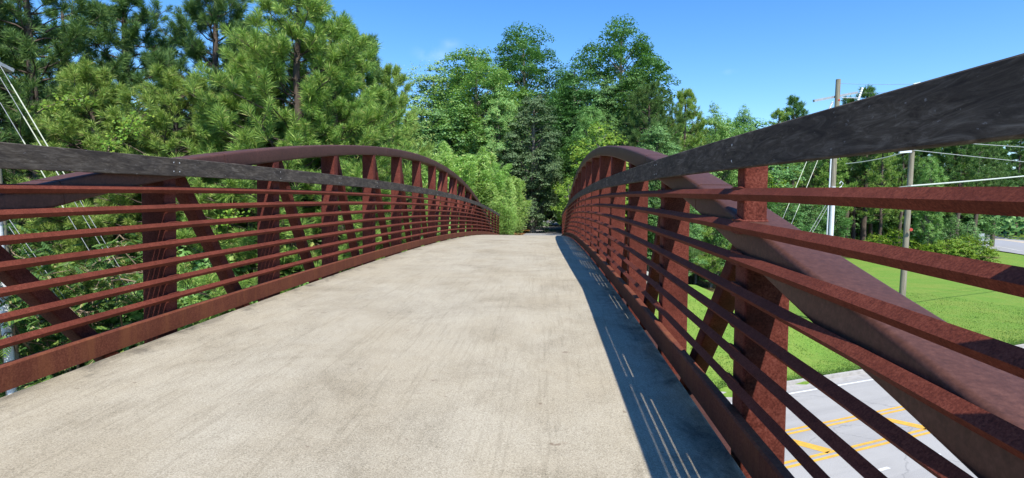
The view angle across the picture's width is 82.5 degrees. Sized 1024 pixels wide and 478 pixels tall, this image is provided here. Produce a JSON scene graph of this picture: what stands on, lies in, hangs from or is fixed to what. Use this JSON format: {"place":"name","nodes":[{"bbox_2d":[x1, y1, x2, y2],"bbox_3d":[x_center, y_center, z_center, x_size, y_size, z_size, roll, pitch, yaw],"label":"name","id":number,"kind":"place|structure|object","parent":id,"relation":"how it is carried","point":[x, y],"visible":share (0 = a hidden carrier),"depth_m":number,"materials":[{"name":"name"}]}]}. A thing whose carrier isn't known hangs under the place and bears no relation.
{"place":"outdoors","nodes":[
{"label":"outdoors","id":0,"kind":"place"},
{"bbox_2d":[0,219,1023,397],"bbox_3d":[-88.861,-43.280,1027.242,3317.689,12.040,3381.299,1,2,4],"label":"ground","id":1,"kind":"structure","parent":0,"point":[926,286],"depth_m":47.46,"materials":[{"name":"green plant"}]},
{"bbox_2d":[0,62,21,395],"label":"utility pole","id":2,"kind":"object","parent":1,"relation":"on","point":[13,355],"visible":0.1,"depth_m":16.04,"materials":[{"name":"grey wood"}]},
{"bbox_2d":[0,227,86,365],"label":"mimosa tree","id":3,"kind":"object","parent":1,"relation":"on","point":[51,244],"visible":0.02,"depth_m":20.99,"materials":[{"name":"green plant"}]},
{"bbox_2d":[0,0,97,306],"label":"pine tree","id":4,"kind":"object","parent":1,"relation":"on","point":[11,139],"visible":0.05,"depth_m":23.82,"materials":[{"name":"green plant"}]},
{"bbox_2d":[0,78,122,281],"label":"guy wire","id":5,"kind":"object","parent":1,"relation":"attached to","point":[41,145],"visible":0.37,"depth_m":16.55,"materials":[{"name":"grey metal"}]},
{"bbox_2d":[0,66,128,282],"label":"guy wire","id":6,"kind":"object","parent":1,"relation":"attached to","point":[42,137],"visible":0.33,"depth_m":16.45,"materials":[{"name":"grey metal"}]},
{"bbox_2d":[12,7,118,261],"bbox_3d":[-23.912,-4.113,31.995,7.958,17.116,8.301,2,3,33],"label":"pine tree","id":7,"kind":"object","parent":1,"relation":"on","point":[52,24],"visible":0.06,"depth_m":30.86,"materials":[{"name":"green plant"}]},
{"bbox_2d":[0,233,142,396],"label":"bush","id":8,"kind":"object","parent":1,"relation":"on","point":[21,322],"visible":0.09,"depth_m":17.59,"materials":[{"name":"green plant"}]},
{"bbox_2d":[0,54,153,354],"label":"pine tree","id":9,"kind":"object","parent":1,"relation":"on","point":[83,74],"visible":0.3,"depth_m":20.95,"materials":[{"name":"green plant"}]},
{"bbox_2d":[26,91,105,120],"bbox_3d":[-13.447,-3.980,17.539,2.413,0.997,0.707,1,2,4],"label":"branch","id":10,"kind":"object","parent":9,"relation":"attached to","point":[66,99],"visible":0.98,"depth_m":17.55,"materials":[{"name":"green plant"}]},
{"bbox_2d":[0,0,157,305],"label":"pine tree","id":11,"kind":"object","parent":1,"relation":"on","point":[76,32],"visible":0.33,"depth_m":22.64,"materials":[{"name":"green plant"}]},
{"bbox_2d":[0,223,199,390],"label":"bush","id":12,"kind":"object","parent":1,"relation":"on","point":[81,311],"visible":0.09,"depth_m":16.65,"materials":[{"name":"green plant"}]},
{"bbox_2d":[4,0,198,283],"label":"pine tree","id":13,"kind":"object","parent":1,"relation":"on","point":[135,22],"visible":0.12,"depth_m":25.66,"materials":[{"name":"green plant"}]},
{"bbox_2d":[45,244,225,364],"bbox_3d":[-11.484,3.279,19.378,5.964,6.548,8.559,-1,3,-34],"label":"bush","id":14,"kind":"object","parent":1,"relation":"on","point":[97,265],"visible":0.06,"depth_m":16.58,"materials":[{"name":"green plant"}]},
{"bbox_2d":[26,60,246,364],"bbox_3d":[-12.460,-0.244,21.212,8.793,12.169,9.047,0,2,-3],"label":"pine tree","id":15,"kind":"object","parent":1,"relation":"on","point":[174,83],"visible":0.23,"depth_m":20.30,"materials":[{"name":"green plant"}]},
{"bbox_2d":[96,105,143,151],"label":"branch","id":16,"kind":"object","parent":15,"relation":"attached to","point":[120,132],"visible":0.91,"depth_m":17.48,"materials":[{"name":"green plant"}]},
{"bbox_2d":[116,107,154,129],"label":"climbing vine","id":17,"kind":"object","parent":15,"relation":"attached to","point":[123,122],"visible":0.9,"depth_m":17.64,"materials":[{"name":"green plant"}]},
{"bbox_2d":[131,46,201,182],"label":"pine tree","id":18,"kind":"object","parent":1,"relation":"on","point":[145,72],"visible":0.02,"depth_m":31.82,"materials":[{"name":"green plant"}]},
{"bbox_2d":[98,244,282,351],"bbox_3d":[-10.591,3.260,19.401,6.800,6.772,6.924,1,2,4],"label":"bush","id":19,"kind":"object","parent":1,"relation":"on","point":[137,314],"visible":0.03,"depth_m":18.29,"materials":[{"name":"green plant"}]},
{"bbox_2d":[81,0,304,260],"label":"pine tree","id":20,"kind":"object","parent":1,"relation":"on","point":[190,42],"visible":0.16,"depth_m":23.31,"materials":[{"name":"green plant"}]},
{"bbox_2d":[120,52,341,349],"bbox_3d":[-9.428,-0.076,20.480,8.156,12.782,8.010,-1,3,-40],"label":"pine tree","id":21,"kind":"object","parent":1,"relation":"on","point":[226,102],"visible":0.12,"depth_m":19.85,"materials":[{"name":"green plant"}]},
{"bbox_2d":[180,31,293,253],"bbox_3d":[-9.649,-1.129,23.147,6.580,13.953,6.462,1,2,5],"label":"pine tree","id":22,"kind":"object","parent":1,"relation":"on","point":[240,49],"visible":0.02,"depth_m":22.12,"materials":[{"name":"green plant"}]},
{"bbox_2d":[177,262,314,324],"bbox_3d":[-9.067,3.240,20.501,5.807,7.268,6.577,1,2,2],"label":"bush","id":23,"kind":"object","parent":1,"relation":"on","point":[198,295],"visible":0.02,"depth_m":17.72,"materials":[{"name":"green plant"}]},
{"bbox_2d":[167,0,427,330],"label":"pine tree","id":24,"kind":"object","parent":1,"relation":"on","point":[333,64],"visible":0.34,"depth_m":19.26,"materials":[{"name":"green plant"}]},
{"bbox_2d":[213,209,249,234],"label":"climbing vine","id":25,"kind":"object","parent":24,"relation":"attached to","point":[231,216],"visible":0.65,"depth_m":18.38,"materials":[{"name":"green plant"}]},
{"bbox_2d":[208,71,427,318],"bbox_3d":[-6.072,0.283,21.107,9.146,12.657,9.410,0,3,-18],"label":"pine tree","id":26,"kind":"object","parent":1,"relation":"on","point":[350,84],"visible":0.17,"depth_m":19.76,"materials":[{"name":"green plant"}]},
{"bbox_2d":[221,8,439,275],"bbox_3d":[-7.436,-1.377,22.711,9.557,15.209,9.833,2,3,26],"label":"pine tree","id":27,"kind":"object","parent":1,"relation":"on","point":[368,55],"visible":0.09,"depth_m":21.83,"materials":[{"name":"green plant"}]},
{"bbox_2d":[290,29,427,271],"bbox_3d":[-6.617,-1.401,24.694,6.995,14.832,6.870,0,3,-10],"label":"pine tree","id":28,"kind":"object","parent":1,"relation":"on","point":[372,79],"visible":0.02,"depth_m":24.40,"materials":[{"name":"green plant"}]},
{"bbox_2d":[360,61,450,241],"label":"pine tree","id":29,"kind":"object","parent":1,"relation":"on","point":[398,81],"visible":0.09,"depth_m":25.49,"materials":[{"name":"green plant"}]},
{"bbox_2d":[399,58,463,162],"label":"broadleaf tree","id":30,"kind":"object","parent":1,"relation":"on","point":[423,121],"visible":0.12,"depth_m":54.30,"materials":[{"name":"green plant"}]},
{"bbox_2d":[417,147,477,231],"bbox_3d":[-4.685,-2.328,38.662,5.080,7.699,5.507,-1,3,-38],"label":"bamboo clump","id":31,"kind":"object","parent":1,"relation":"on","point":[462,168],"visible":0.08,"depth_m":38.05,"materials":[{"name":"plant"}]},
{"bbox_2d":[416,99,482,160],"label":"broadleaf tree","id":32,"kind":"object","parent":1,"relation":"on","point":[457,126],"visible":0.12,"depth_m":50.61,"materials":[{"name":"green plant"}]},
{"bbox_2d":[434,141,489,235],"bbox_3d":[-3.897,-2.911,41.289,5.078,7.939,4.485,1,3,10],"label":"bamboo clump","id":33,"kind":"object","parent":1,"relation":"on","point":[446,155],"visible":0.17,"depth_m":40.95,"materials":[{"name":"plant"}]},
{"bbox_2d":[452,151,496,201],"bbox_3d":[-2.921,-3.036,42.760,5.041,7.047,4.650,-1,3,-32],"label":"bamboo clump","id":34,"kind":"object","parent":1,"relation":"on","point":[492,160],"visible":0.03,"depth_m":41.84,"materials":[{"name":"plant"}]},
{"bbox_2d":[421,44,537,175],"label":"broadleaf tree","id":35,"kind":"object","parent":1,"relation":"on","point":[479,70],"visible":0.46,"depth_m":51.53,"materials":[{"name":"green plant"}]},
{"bbox_2d":[474,162,511,231],"bbox_3d":[-1.628,-2.789,41.907,3.076,5.446,3.484,1,3,16],"label":"bamboo clump","id":36,"kind":"object","parent":1,"relation":"on","point":[499,178],"visible":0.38,"depth_m":40.79,"materials":[{"name":"plant"}]},
{"bbox_2d":[467,87,529,195],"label":"broadleaf tree","id":37,"kind":"object","parent":1,"relation":"on","point":[495,109],"visible":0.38,"depth_m":49.89,"materials":[{"name":"green plant"}]},
{"bbox_2d":[483,177,518,234],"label":"bamboo clump","id":38,"kind":"object","parent":1,"relation":"on","point":[508,192],"visible":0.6,"depth_m":39.90,"materials":[{"name":"plant"}]},
{"bbox_2d":[496,201,518,234],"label":"bamboo clump","id":39,"kind":"object","parent":1,"relation":"on","point":[511,221],"visible":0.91,"depth_m":39.18,"materials":[{"name":"plant"}]},
{"bbox_2d":[0,53,1023,477],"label":"arched footbridge","id":40,"kind":"object","parent":1,"relation":"on","point":[480,347],"visible":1,"depth_m":3.21,"materials":[{"name":"concrete"}]},
{"bbox_2d":[501,176,530,234],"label":"bamboo clump","id":41,"kind":"object","parent":1,"relation":"on","point":[516,182],"visible":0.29,"depth_m":42.12,"materials":[{"name":"plant"}]},
{"bbox_2d":[479,22,571,229],"bbox_3d":[1.191,-12.670,65.087,13.004,23.403,11.982,1,3,13],"label":"broadleaf tree","id":42,"kind":"object","parent":1,"relation":"on","point":[518,60],"visible":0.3,"depth_m":63.94,"materials":[{"name":"green plant"}]},
{"bbox_2d":[494,96,564,232],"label":"broadleaf tree","id":43,"kind":"object","parent":1,"relation":"on","point":[534,186],"visible":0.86,"depth_m":49.09,"materials":[{"name":"green plant"}]},
{"bbox_2d":[520,84,563,225],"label":"broadleaf tree","id":44,"kind":"object","parent":1,"relation":"on","point":[537,93],"visible":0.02,"depth_m":83.56,"materials":[{"name":"green plant"}]},
{"bbox_2d":[550,177,572,223],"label":"broadleaf tree","id":45,"kind":"object","parent":1,"relation":"on","point":[563,194],"visible":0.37,"depth_m":42.66,"materials":[{"name":"green plant"}]},
{"bbox_2d":[541,57,600,203],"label":"broadleaf tree","id":46,"kind":"object","parent":1,"relation":"on","point":[564,107],"visible":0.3,"depth_m":58.62,"materials":[{"name":"green plant"}]},
{"bbox_2d":[552,132,591,220],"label":"broadleaf tree","id":47,"kind":"object","parent":1,"relation":"on","point":[571,170],"visible":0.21,"depth_m":52.51,"materials":[{"name":"green plant"}]},
{"bbox_2d":[569,103,605,180],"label":"broadleaf tree","id":48,"kind":"object","parent":1,"relation":"on","point":[586,118],"visible":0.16,"depth_m":53.16,"materials":[{"name":"green plant"}]},
{"bbox_2d":[551,121,628,228],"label":"broadleaf tree","id":49,"kind":"object","parent":1,"relation":"on","point":[578,156],"visible":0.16,"depth_m":46.12,"materials":[{"name":"green plant"}]},
{"bbox_2d":[562,84,628,190],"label":"broadleaf tree","id":50,"kind":"object","parent":1,"relation":"on","point":[593,100],"visible":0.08,"depth_m":56.82,"materials":[{"name":"green plant"}]},
{"bbox_2d":[569,74,629,185],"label":"broadleaf tree","id":51,"kind":"object","parent":1,"relation":"on","point":[607,91],"visible":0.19,"depth_m":56.52,"materials":[{"name":"green plant"}]},
{"bbox_2d":[564,13,680,143],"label":"broadleaf tree","id":52,"kind":"object","parent":1,"relation":"on","point":[639,50],"visible":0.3,"depth_m":60.11,"materials":[{"name":"green plant"}]},
{"bbox_2d":[601,61,682,216],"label":"broadleaf tree","id":53,"kind":"object","parent":1,"relation":"on","point":[619,96],"visible":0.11,"depth_m":56.12,"materials":[{"name":"green plant"}]},
{"bbox_2d":[608,80,703,271],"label":"pine tree","id":54,"kind":"object","parent":1,"relation":"on","point":[643,93],"visible":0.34,"depth_m":51.15,"materials":[{"name":"green plant"}]},
{"bbox_2d":[626,122,691,259],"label":"broadleaf tree","id":55,"kind":"object","parent":1,"relation":"on","point":[657,138],"visible":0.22,"depth_m":48.05,"materials":[{"name":"green plant"}]},
{"bbox_2d":[653,87,731,275],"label":"pine tree","id":56,"kind":"object","parent":1,"relation":"on","point":[690,141],"visible":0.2,"depth_m":56.83,"materials":[{"name":"green plant"}]},
{"bbox_2d":[688,209,707,276],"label":"broadleaf tree","id":57,"kind":"object","parent":1,"relation":"on","point":[696,228],"visible":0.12,"depth_m":53.58,"materials":[{"name":"green plant"}]},
{"bbox_2d":[691,224,729,286],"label":"tree","id":58,"kind":"object","parent":1,"relation":"on","point":[716,238],"visible":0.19,"depth_m":59.95,"materials":[{"name":"green plant"}]},
{"bbox_2d":[692,101,739,264],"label":"broadleaf tree","id":59,"kind":"object","parent":1,"relation":"on","point":[718,124],"visible":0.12,"depth_m":64.60,"materials":[{"name":"green plant"}]},
{"bbox_2d":[702,117,750,262],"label":"broadleaf tree","id":60,"kind":"object","parent":1,"relation":"on","point":[728,120],"depth_m":68.74,"materials":[{"name":"green plant"}]},
{"bbox_2d":[731,103,755,170],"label":"broadleaf tree","id":61,"kind":"object","parent":1,"relation":"on","point":[742,116],"visible":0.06,"depth_m":72.51,"materials":[{"name":"green plant"}]},
{"bbox_2d":[710,112,805,212],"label":"broadleaf tree","id":62,"kind":"object","parent":1,"relation":"on","point":[791,176],"visible":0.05,"depth_m":92.72,"materials":[{"name":"green plant"}]},
{"bbox_2d":[768,107,803,212],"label":"pine tree","id":63,"kind":"object","parent":1,"relation":"on","point":[780,115],"visible":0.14,"depth_m":107.77,"materials":[{"name":"green plant"}]},
{"bbox_2d":[768,172,803,224],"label":"broadleaf tree","id":64,"kind":"object","parent":1,"relation":"on","point":[770,182],"visible":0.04,"depth_m":87.14,"materials":[{"name":"green plant"}]},
{"bbox_2d":[772,203,815,231],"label":"broadleaf tree","id":65,"kind":"object","parent":1,"relation":"on","point":[789,217],"visible":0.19,"depth_m":74.94,"materials":[{"name":"green plant"}]},
{"bbox_2d":[772,95,822,185],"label":"pine tree","id":66,"kind":"object","parent":1,"relation":"on","point":[798,109],"visible":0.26,"depth_m":109.76,"materials":[{"name":"green plant"}]},
{"bbox_2d":[795,204,826,233],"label":"broadleaf tree","id":67,"kind":"object","parent":1,"relation":"on","point":[812,213],"visible":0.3,"depth_m":84.63,"materials":[{"name":"green plant"}]},
{"bbox_2d":[795,160,836,219],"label":"pine tree","id":68,"kind":"object","parent":1,"relation":"on","point":[814,174],"visible":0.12,"depth_m":120.15,"materials":[{"name":"green plant"}]},
{"bbox_2d":[804,157,857,226],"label":"pine tree","id":69,"kind":"object","parent":1,"relation":"on","point":[823,178],"visible":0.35,"depth_m":110.01,"materials":[{"name":"green plant"}]},
{"bbox_2d":[815,205,852,257],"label":"broadleaf tree","id":70,"kind":"object","parent":1,"relation":"on","point":[839,214],"visible":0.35,"depth_m":93.00,"materials":[{"name":"green plant"}]},
{"bbox_2d":[813,79,863,235],"bbox_3d":[22.377,-2.388,40.159,4.143,17.085,1.178,0,3,-20],"label":"utility pole","id":71,"kind":"object","parent":1,"relation":"on","point":[831,208],"visible":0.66,"depth_m":39.94,"materials":[{"name":"grey wood"}]},
{"bbox_2d":[822,95,873,237],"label":"pine tree","id":72,"kind":"object","parent":1,"relation":"on","point":[847,100],"visible":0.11,"depth_m":117.27,"materials":[{"name":"green plant"}]},
{"bbox_2d":[688,275,1023,387],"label":"grass","id":73,"kind":"structure","parent":1,"relation":"on","point":[948,298],"depth_m":39.89,"materials":[{"name":"green plant"}]},
{"bbox_2d":[837,157,878,238],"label":"pine tree","id":74,"kind":"object","parent":1,"relation":"on","point":[853,212],"visible":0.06,"depth_m":133.38,"materials":[{"name":"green plant"}]},
{"bbox_2d":[841,182,890,240],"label":"broadleaf tree","id":75,"kind":"object","parent":1,"relation":"on","point":[857,234],"visible":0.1,"depth_m":142.31,"materials":[{"name":"green plant"}]},
{"bbox_2d":[836,85,904,240],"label":"pine tree","id":76,"kind":"object","parent":1,"relation":"on","point":[868,91],"visible":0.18,"depth_m":114.94,"materials":[{"name":"green plant"}]},
{"bbox_2d":[858,152,906,241],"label":"pine tree","id":77,"kind":"object","parent":1,"relation":"on","point":[887,175],"visible":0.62,"depth_m":108.30,"materials":[{"name":"green plant"}]},
{"bbox_2d":[873,186,913,240],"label":"broadleaf tree","id":78,"kind":"object","parent":1,"relation":"on","point":[895,222],"visible":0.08,"depth_m":142.84,"materials":[{"name":"green plant"}]},
{"bbox_2d":[868,227,934,251],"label":"bush","id":79,"kind":"object","parent":1,"relation":"on","point":[892,233],"visible":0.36,"depth_m":99.44,"materials":[{"name":"green plant"}]},
{"bbox_2d":[883,151,924,242],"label":"pine tree","id":80,"kind":"object","parent":1,"relation":"on","point":[902,165],"visible":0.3,"depth_m":114.41,"materials":[{"name":"green plant"}]},
{"bbox_2d":[899,82,919,296],"bbox_3d":[24.364,-1.606,35.925,1.468,15.999,0.629,-1,3,-25],"label":"utility pole","id":81,"kind":"object","parent":1,"relation":"on","point":[907,229],"visible":0.39,"depth_m":36.03,"materials":[{"name":"grey wood"}]},
{"bbox_2d":[910,176,1023,186],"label":"cable","id":82,"kind":"object","parent":81,"relation":"attached to","point":[965,181],"visible":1,"depth_m":38.99,"materials":[{"name":"white metal"}]},
{"bbox_2d":[896,238,945,252],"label":"bush","id":83,"kind":"object","parent":1,"relation":"on","point":[924,244],"visible":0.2,"depth_m":97.44,"materials":[{"name":"green plant"}]},
{"bbox_2d":[898,148,948,240],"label":"pine tree","id":84,"kind":"object","parent":1,"relation":"on","point":[924,154],"visible":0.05,"depth_m":117.44,"materials":[{"name":"green plant"}]},
{"bbox_2d":[896,215,958,250],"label":"bush","id":85,"kind":"object","parent":1,"relation":"on","point":[917,231],"visible":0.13,"depth_m":103.09,"materials":[{"name":"green plant"}]},
{"bbox_2d":[911,155,948,248],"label":"broadleaf tree","id":86,"kind":"object","parent":1,"relation":"on","point":[928,229],"visible":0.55,"depth_m":97.40,"materials":[{"name":"green plant"}]},
{"bbox_2d":[899,147,977,237],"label":"pine tree","id":87,"kind":"object","parent":1,"relation":"on","point":[944,163],"visible":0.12,"depth_m":114.21,"materials":[{"name":"green plant"}]},
{"bbox_2d":[921,239,959,255],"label":"bush","id":88,"kind":"object","parent":1,"relation":"on","point":[949,247],"visible":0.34,"depth_m":96.81,"materials":[{"name":"green plant"}]},
{"bbox_2d":[910,212,995,240],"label":"broadleaf tree","id":89,"kind":"object","parent":1,"relation":"on","point":[967,220],"visible":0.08,"depth_m":140.36,"materials":[{"name":"green plant"}]},
{"bbox_2d":[934,214,974,252],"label":"bush","id":90,"kind":"object","parent":1,"relation":"on","point":[945,233],"visible":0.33,"depth_m":101.92,"materials":[{"name":"green plant"}]},
{"bbox_2d":[889,186,1023,236],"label":"woods","id":91,"kind":"object","parent":1,"relation":"on","point":[1008,221],"visible":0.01,"depth_m":203.01,"materials":[{"name":"green plant"}]},
{"bbox_2d":[932,237,980,258],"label":"bush","id":92,"kind":"object","parent":1,"relation":"on","point":[959,245],"visible":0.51,"depth_m":95.69,"materials":[{"name":"green plant"}]},
{"bbox_2d":[934,143,995,237],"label":"pine tree","id":93,"kind":"object","parent":1,"relation":"on","point":[962,150],"visible":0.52,"depth_m":110.01,"materials":[{"name":"green plant"}]},
{"bbox_2d":[946,219,993,254],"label":"bush","id":94,"kind":"object","parent":1,"relation":"on","point":[975,235],"visible":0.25,"depth_m":102.20,"materials":[{"name":"green plant"}]},
{"bbox_2d":[944,234,1000,262],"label":"bush","id":95,"kind":"object","parent":1,"relation":"on","point":[988,250],"visible":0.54,"depth_m":96.50,"materials":[{"name":"green plant"}]},
{"bbox_2d":[943,182,1003,241],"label":"broadleaf tree","id":96,"kind":"object","parent":1,"relation":"on","point":[986,230],"visible":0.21,"depth_m":142.25,"materials":[{"name":"green plant"}]},
{"bbox_2d":[956,141,1010,239],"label":"pine tree","id":97,"kind":"object","parent":1,"relation":"on","point":[988,153],"visible":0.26,"depth_m":115.34,"materials":[{"name":"green plant"}]},
{"bbox_2d":[963,142,1005,226],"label":"pine tree","id":98,"kind":"object","parent":1,"relation":"on","point":[995,165],"visible":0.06,"depth_m":137.04,"materials":[{"name":"green plant"}]},
{"bbox_2d":[980,140,1023,245],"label":"pine tree","id":99,"kind":"object","parent":1,"relation":"on","point":[1003,153],"visible":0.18,"depth_m":143.49,"materials":[{"name":"green plant"}]},
{"bbox_2d":[1001,139,1023,234],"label":"pine tree","id":100,"kind":"object","parent":1,"relation":"on","point":[1020,153],"visible":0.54,"depth_m":220.47,"materials":[{"name":"green plant"}]},
{"bbox_2d":[0,0,1023,168],"label":"sky","id":101,"kind":"structure","parent":0,"point":[757,54],"materials":[{"name":"blue"}]},
{"bbox_2d":[523,220,561,235],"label":"path","id":102,"kind":"structure","parent":0,"point":[557,228],"depth_m":56.23,"materials":[{"name":"concrete"}]},
{"bbox_2d":[729,377,976,477],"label":"road","id":103,"kind":"structure","parent":0,"point":[823,407],"depth_m":20.68,"materials":[{"name":"grey asphalt"}]},
{"bbox_2d":[784,406,929,467],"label":"yellow road lines","id":104,"kind":"object","parent":103,"relation":"on","point":[824,450],"visible":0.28,"depth_m":20.30,"materials":[{"name":"paint"}]},
{"bbox_2d":[722,344,1023,400],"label":"kerb","id":105,"kind":"structure","parent":103,"relation":"on","point":[840,377],"depth_m":28.04,"materials":[{"name":"concrete"}]},
{"bbox_2d":[980,235,1023,254],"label":"road","id":106,"kind":"structure","parent":0,"point":[1012,245],"depth_m":151.17,"materials":[{"name":"grey asphalt"}]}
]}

